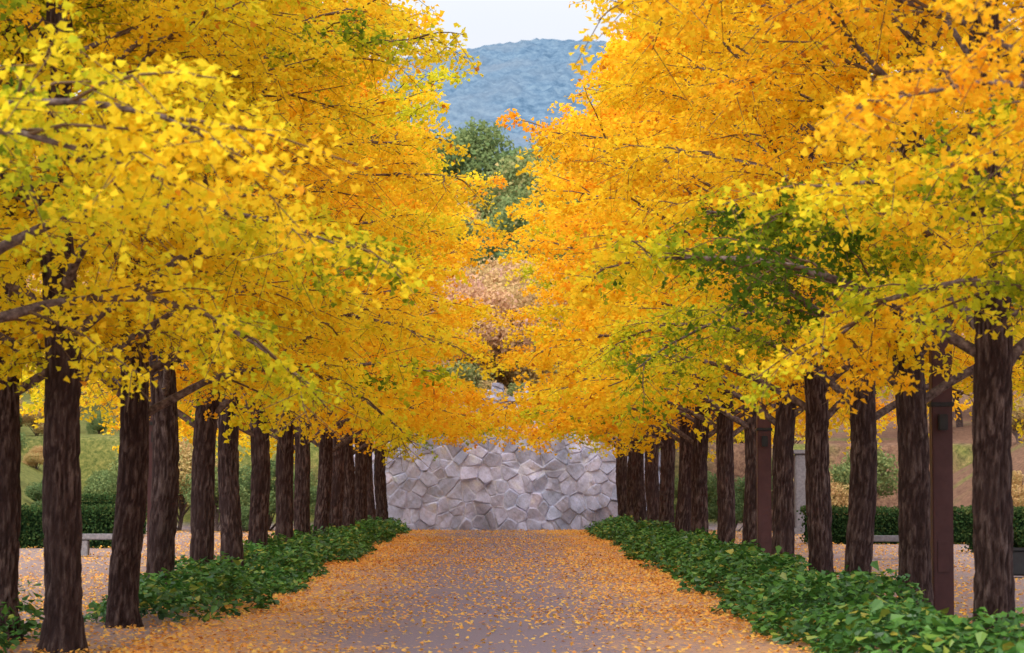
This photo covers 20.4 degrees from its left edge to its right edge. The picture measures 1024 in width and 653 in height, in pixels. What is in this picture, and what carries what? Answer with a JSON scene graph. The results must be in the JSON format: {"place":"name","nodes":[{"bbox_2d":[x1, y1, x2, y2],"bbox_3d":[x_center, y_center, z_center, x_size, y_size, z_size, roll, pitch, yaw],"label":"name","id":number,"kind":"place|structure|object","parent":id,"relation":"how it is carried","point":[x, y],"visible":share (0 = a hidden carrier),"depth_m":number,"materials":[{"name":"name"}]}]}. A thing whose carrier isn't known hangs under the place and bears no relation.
{"place":"outdoors","nodes":[
{"label":"outdoors","id":0,"kind":"place"},
{"bbox_2d":[127,530,810,652],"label":"path","id":1,"kind":"structure","parent":0,"point":[435,637],"depth_m":33.12,"materials":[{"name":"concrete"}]},
{"bbox_2d":[0,361,1023,652],"bbox_3d":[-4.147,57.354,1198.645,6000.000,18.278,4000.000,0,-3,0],"label":"ground","id":2,"kind":"structure","parent":0,"point":[96,453],"depth_m":88.16,"materials":[{"name":"beige soil"}]},
{"bbox_2d":[0,579,43,652],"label":"ivy ground cover","id":3,"kind":"object","parent":2,"relation":"on","point":[29,608],"visible":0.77,"depth_m":28.16,"materials":[{"name":"green plant"}]},
{"bbox_2d":[19,502,114,547],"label":"hedge","id":4,"kind":"object","parent":2,"relation":"on","point":[97,518],"visible":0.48,"depth_m":67.39,"materials":[{"name":"green plant"}]},
{"bbox_2d":[27,491,146,534],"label":"hedge","id":5,"kind":"object","parent":2,"relation":"on","point":[90,498],"visible":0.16,"depth_m":81.40,"materials":[{"name":"green plant"}]},
{"bbox_2d":[81,534,143,556],"bbox_3d":[-8.507,4.601,59.810,1.500,0.480,0.450,0,-3,-3],"label":"stone bench","id":6,"kind":"object","parent":2,"relation":"on","point":[86,538],"visible":0.33,"depth_m":59.59,"materials":[{"name":"grey stone"}]},
{"bbox_2d":[147,360,152,547],"bbox_3d":[-4.771,1.287,42.361,1.410,5.250,0.390,0,-3,0],"label":"lamp post","id":7,"kind":"object","parent":2,"relation":"on","point":[149,483],"visible":0.01,"depth_m":42.20,"materials":[{"name":"metal"}]},
{"bbox_2d":[0,0,367,641],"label":"ginkgo tree","id":8,"kind":"object","parent":2,"relation":"on","point":[12,387],"visible":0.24,"depth_m":28.25,"materials":[{"name":"yellow plant"}]},
{"bbox_2d":[0,0,378,286],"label":"ginkgo tree","id":9,"kind":"object","parent":2,"relation":"on","point":[131,155],"visible":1,"depth_m":16.74,"materials":[{"name":"yellow plant"}]},
{"bbox_2d":[0,0,426,652],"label":"ginkgo tree","id":10,"kind":"object","parent":2,"relation":"on","point":[230,22],"visible":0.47,"depth_m":26.36,"materials":[{"name":"yellow plant"}]},
{"bbox_2d":[0,0,433,444],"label":"ginkgo tree","id":11,"kind":"object","parent":2,"relation":"on","point":[93,297],"visible":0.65,"depth_m":22.07,"materials":[{"name":"yellow plant"}]},
{"bbox_2d":[19,0,459,570],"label":"ginkgo tree","id":12,"kind":"object","parent":2,"relation":"on","point":[207,414],"visible":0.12,"depth_m":40.10,"materials":[{"name":"yellow plant"}]},
{"bbox_2d":[20,0,471,556],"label":"ginkgo tree","id":13,"kind":"object","parent":2,"relation":"on","point":[260,492],"visible":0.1,"depth_m":49.87,"materials":[{"name":"yellow plant"}]},
{"bbox_2d":[83,515,411,623],"bbox_3d":[-3.938,4.481,60.231,1.990,0.724,58.384,0,-3,0],"label":"ivy ground cover","id":14,"kind":"object","parent":2,"relation":"on","point":[291,564],"visible":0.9,"depth_m":37.75,"materials":[{"name":"green plant"}]},
{"bbox_2d":[0,0,500,627],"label":"ginkgo tree","id":15,"kind":"object","parent":2,"relation":"on","point":[122,608],"visible":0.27,"depth_m":31.06,"materials":[{"name":"yellow plant"}]},
{"bbox_2d":[22,0,491,567],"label":"ginkgo tree","id":16,"kind":"object","parent":2,"relation":"on","point":[228,490],"visible":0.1,"depth_m":44.99,"materials":[{"name":"yellow plant"}]},
{"bbox_2d":[34,0,507,608],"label":"ginkgo tree","id":17,"kind":"object","parent":2,"relation":"on","point":[164,490],"visible":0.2,"depth_m":35.66,"materials":[{"name":"yellow plant"}]},
{"bbox_2d":[98,0,506,540],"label":"ginkgo tree","id":18,"kind":"object","parent":2,"relation":"on","point":[284,491],"visible":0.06,"depth_m":54.30,"materials":[{"name":"yellow plant"}]},
{"bbox_2d":[103,54,507,542],"bbox_3d":[-4.445,-1.181,59.713,8.843,12.290,5.884,-1,-4,9],"label":"ginkgo tree","id":19,"kind":"object","parent":2,"relation":"on","point":[301,507],"visible":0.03,"depth_m":59.13,"materials":[{"name":"yellow plant"}]},
{"bbox_2d":[177,57,492,530],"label":"ginkgo tree","id":20,"kind":"object","parent":2,"relation":"on","point":[337,500],"visible":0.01,"depth_m":68.53,"materials":[{"name":"yellow plant"}]},
{"bbox_2d":[183,134,499,528],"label":"ginkgo tree","id":21,"kind":"object","parent":2,"relation":"on","point":[348,513],"visible":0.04,"depth_m":73.29,"materials":[{"name":"yellow plant"}]},
{"bbox_2d":[187,64,502,535],"bbox_3d":[-4.082,-0.851,64.080,7.999,12.098,5.785,1,-2,-5],"label":"ginkgo tree","id":22,"kind":"object","parent":2,"relation":"on","point":[327,449],"visible":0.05,"depth_m":63.72,"materials":[{"name":"yellow plant"}]},
{"bbox_2d":[215,96,527,532],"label":"ginkgo tree","id":23,"kind":"object","parent":2,"relation":"on","point":[361,465],"visible":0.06,"depth_m":77.68,"materials":[{"name":"yellow plant"}]},
{"bbox_2d":[243,211,505,520],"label":"ginkgo tree","id":24,"kind":"object","parent":2,"relation":"on","point":[371,510],"visible":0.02,"depth_m":82.33,"materials":[{"name":"yellow plant"}]},
{"bbox_2d":[272,162,526,519],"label":"ginkgo tree","id":25,"kind":"object","parent":2,"relation":"on","point":[380,490],"visible":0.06,"depth_m":86.68,"materials":[{"name":"yellow plant"}]},
{"bbox_2d":[353,382,660,530],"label":"masonry","id":26,"kind":"object","parent":2,"relation":"on","point":[488,485],"visible":0.4,"depth_m":91.21,"materials":[{"name":"stone"}]},
{"bbox_2d":[0,528,1023,652],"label":"fallen leaves","id":27,"kind":"object","parent":2,"relation":"on","point":[655,580],"visible":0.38,"depth_m":38.61,"materials":[{"name":"orange plant"}]},
{"bbox_2d":[0,116,1023,532],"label":"woodland","id":28,"kind":"object","parent":2,"relation":"on","point":[488,158],"visible":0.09,"depth_m":99.44,"materials":[{"name":"green plant"}]},
{"bbox_2d":[489,128,744,516],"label":"ginkgo tree","id":29,"kind":"object","parent":2,"relation":"on","point":[621,476],"visible":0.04,"depth_m":86.47,"materials":[{"name":"yellow plant"}]},
{"bbox_2d":[488,168,774,522],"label":"ginkgo tree","id":30,"kind":"object","parent":2,"relation":"on","point":[638,485],"visible":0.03,"depth_m":77.36,"materials":[{"name":"yellow plant"}]},
{"bbox_2d":[492,174,773,519],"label":"ginkgo tree","id":31,"kind":"object","parent":2,"relation":"on","point":[629,496],"visible":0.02,"depth_m":81.89,"materials":[{"name":"yellow plant"}]},
{"bbox_2d":[468,102,830,527],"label":"ginkgo tree","id":32,"kind":"object","parent":2,"relation":"on","point":[667,487],"visible":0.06,"depth_m":68.11,"materials":[{"name":"yellow plant"}]},
{"bbox_2d":[497,61,805,524],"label":"ginkgo tree","id":33,"kind":"object","parent":2,"relation":"on","point":[651,476],"visible":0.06,"depth_m":72.81,"materials":[{"name":"yellow plant"}]},
{"bbox_2d":[502,46,850,531],"bbox_3d":[3.974,-1.131,63.871,8.360,12.645,6.046,0,-3,1],"label":"ginkgo tree","id":34,"kind":"object","parent":2,"relation":"on","point":[684,497],"visible":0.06,"depth_m":63.75,"materials":[{"name":"yellow plant"}]},
{"bbox_2d":[498,29,896,533],"bbox_3d":[3.946,-1.468,59.311,8.565,12.826,6.423,0,-3,-2],"label":"ginkgo tree","id":35,"kind":"object","parent":2,"relation":"on","point":[699,494],"visible":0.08,"depth_m":58.75,"materials":[{"name":"yellow plant"}]},
{"bbox_2d":[689,278,772,555],"bbox_3d":[3.662,1.554,47.283,1.410,5.250,0.390,0,-3,0],"label":"lamp post","id":36,"kind":"object","parent":2,"relation":"on","point":[763,429],"visible":0.21,"depth_m":47.13,"materials":[{"name":"brown metal"}]},
{"bbox_2d":[761,522,768,541],"bbox_3d":[4.187,3.401,47.081,0.130,0.340,0.012,0,-3,0],"label":"access door","id":37,"kind":"structure","parent":36,"relation":"in","point":[764,525],"depth_m":47.08,"materials":[{"name":"brown paint"}]},
{"bbox_2d":[505,2,959,552],"bbox_3d":[4.011,-2.540,49.906,8.336,13.977,6.381,0,-3,6],"label":"ginkgo tree","id":38,"kind":"object","parent":2,"relation":"on","point":[749,508],"visible":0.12,"depth_m":49.78,"materials":[{"name":"yellow plant"}]},
{"bbox_2d":[495,17,972,544],"bbox_3d":[4.185,-1.956,54.614,9.093,13.303,6.051,0,-4,-7],"label":"ginkgo tree","id":39,"kind":"object","parent":2,"relation":"on","point":[725,481],"visible":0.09,"depth_m":54.37,"materials":[{"name":"yellow plant"}]},
{"bbox_2d":[515,0,1023,567],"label":"ginkgo tree","id":40,"kind":"object","parent":2,"relation":"on","point":[783,420],"visible":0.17,"depth_m":44.87,"materials":[{"name":"yellow plant"}]},
{"bbox_2d":[523,0,1023,573],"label":"ginkgo tree","id":41,"kind":"object","parent":2,"relation":"on","point":[811,400],"visible":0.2,"depth_m":40.28,"materials":[{"name":"yellow plant"}]},
{"bbox_2d":[556,0,1023,639],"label":"ginkgo tree","id":42,"kind":"object","parent":2,"relation":"on","point":[992,500],"visible":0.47,"depth_m":26.02,"materials":[{"name":"yellow plant"}]},
{"bbox_2d":[567,0,1023,423],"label":"ginkgo tree","id":43,"kind":"object","parent":2,"relation":"on","point":[994,236],"visible":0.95,"depth_m":22.14,"materials":[{"name":"yellow plant"}]},
{"bbox_2d":[573,0,1023,606],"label":"ginkgo tree","id":44,"kind":"object","parent":2,"relation":"on","point":[913,484],"visible":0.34,"depth_m":30.94,"materials":[{"name":"yellow plant"}]},
{"bbox_2d":[574,0,1023,602],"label":"ginkgo tree","id":45,"kind":"object","parent":2,"relation":"on","point":[862,498],"visible":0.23,"depth_m":35.46,"materials":[{"name":"yellow plant"}]},
{"bbox_2d":[794,528,804,534],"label":"plinth","id":46,"kind":"structure","parent":2,"relation":"on","point":[797,531],"depth_m":83.48,"materials":[{"name":"grey stone"}]},
{"bbox_2d":[794,454,805,527],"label":"shaft","id":47,"kind":"object","parent":46,"relation":"on","point":[799,480],"visible":0.39,"depth_m":83.63,"materials":[{"name":"grey stone"}]},
{"bbox_2d":[793,450,804,453],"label":"capstone","id":48,"kind":"object","parent":47,"relation":"on","point":[799,451],"visible":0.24,"depth_m":83.60,"materials":[{"name":"grey stone"}]},
{"bbox_2d":[584,514,1023,652],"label":"ivy ground cover","id":49,"kind":"object","parent":2,"relation":"on","point":[779,592],"visible":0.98,"depth_m":29.64,"materials":[{"name":"green plant"}]},
{"bbox_2d":[796,505,972,543],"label":"hedge","id":50,"kind":"object","parent":2,"relation":"on","point":[885,523],"visible":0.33,"depth_m":71.44,"materials":[{"name":"green plant"}]},
{"bbox_2d":[874,535,898,541],"bbox_3d":[7.699,4.495,57.868,1.500,0.480,0.450,0,-3,0],"label":"stone bench","id":51,"kind":"object","parent":2,"relation":"on","point":[886,538],"visible":0.06,"depth_m":57.66,"materials":[{"name":"grey stone"}]},
{"bbox_2d":[831,185,953,615],"bbox_3d":[4.285,0.721,31.908,1.410,5.250,0.390,0,-3,0],"label":"lamp post","id":52,"kind":"object","parent":2,"relation":"on","point":[941,405],"visible":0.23,"depth_m":31.76,"materials":[{"name":"brown metal"}]},
{"bbox_2d":[938,542,949,571],"bbox_3d":[4.810,2.568,31.705,0.130,0.340,0.012,0,-3,0],"label":"access door","id":53,"kind":"structure","parent":52,"relation":"in","point":[943,547],"depth_m":31.70,"materials":[{"name":"brown paint"}]},
{"bbox_2d":[800,0,1023,226],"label":"ginkgo tree","id":54,"kind":"object","parent":2,"relation":"on","point":[965,80],"visible":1,"depth_m":16.78,"materials":[{"name":"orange plant"}]},
{"bbox_2d":[961,504,1023,552],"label":"hedge","id":55,"kind":"object","parent":2,"relation":"on","point":[1018,520],"visible":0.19,"depth_m":62.56,"materials":[{"name":"green plant"}]},
{"bbox_2d":[1013,526,1023,575],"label":"planter box","id":56,"kind":"object","parent":2,"relation":"on","point":[1018,557],"visible":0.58,"depth_m":46.65,"materials":[{"name":"metal"}]},
{"bbox_2d":[72,0,1019,120],"label":"sky","id":57,"kind":"structure","parent":0,"point":[486,22],"materials":[{"name":"white"}]},
{"bbox_2d":[377,38,897,170],"bbox_3d":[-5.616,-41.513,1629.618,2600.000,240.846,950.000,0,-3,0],"label":"mountain","id":58,"kind":"structure","parent":0,"point":[528,80],"depth_m":1421.34,"materials":[{"name":"blue"}]}
]}

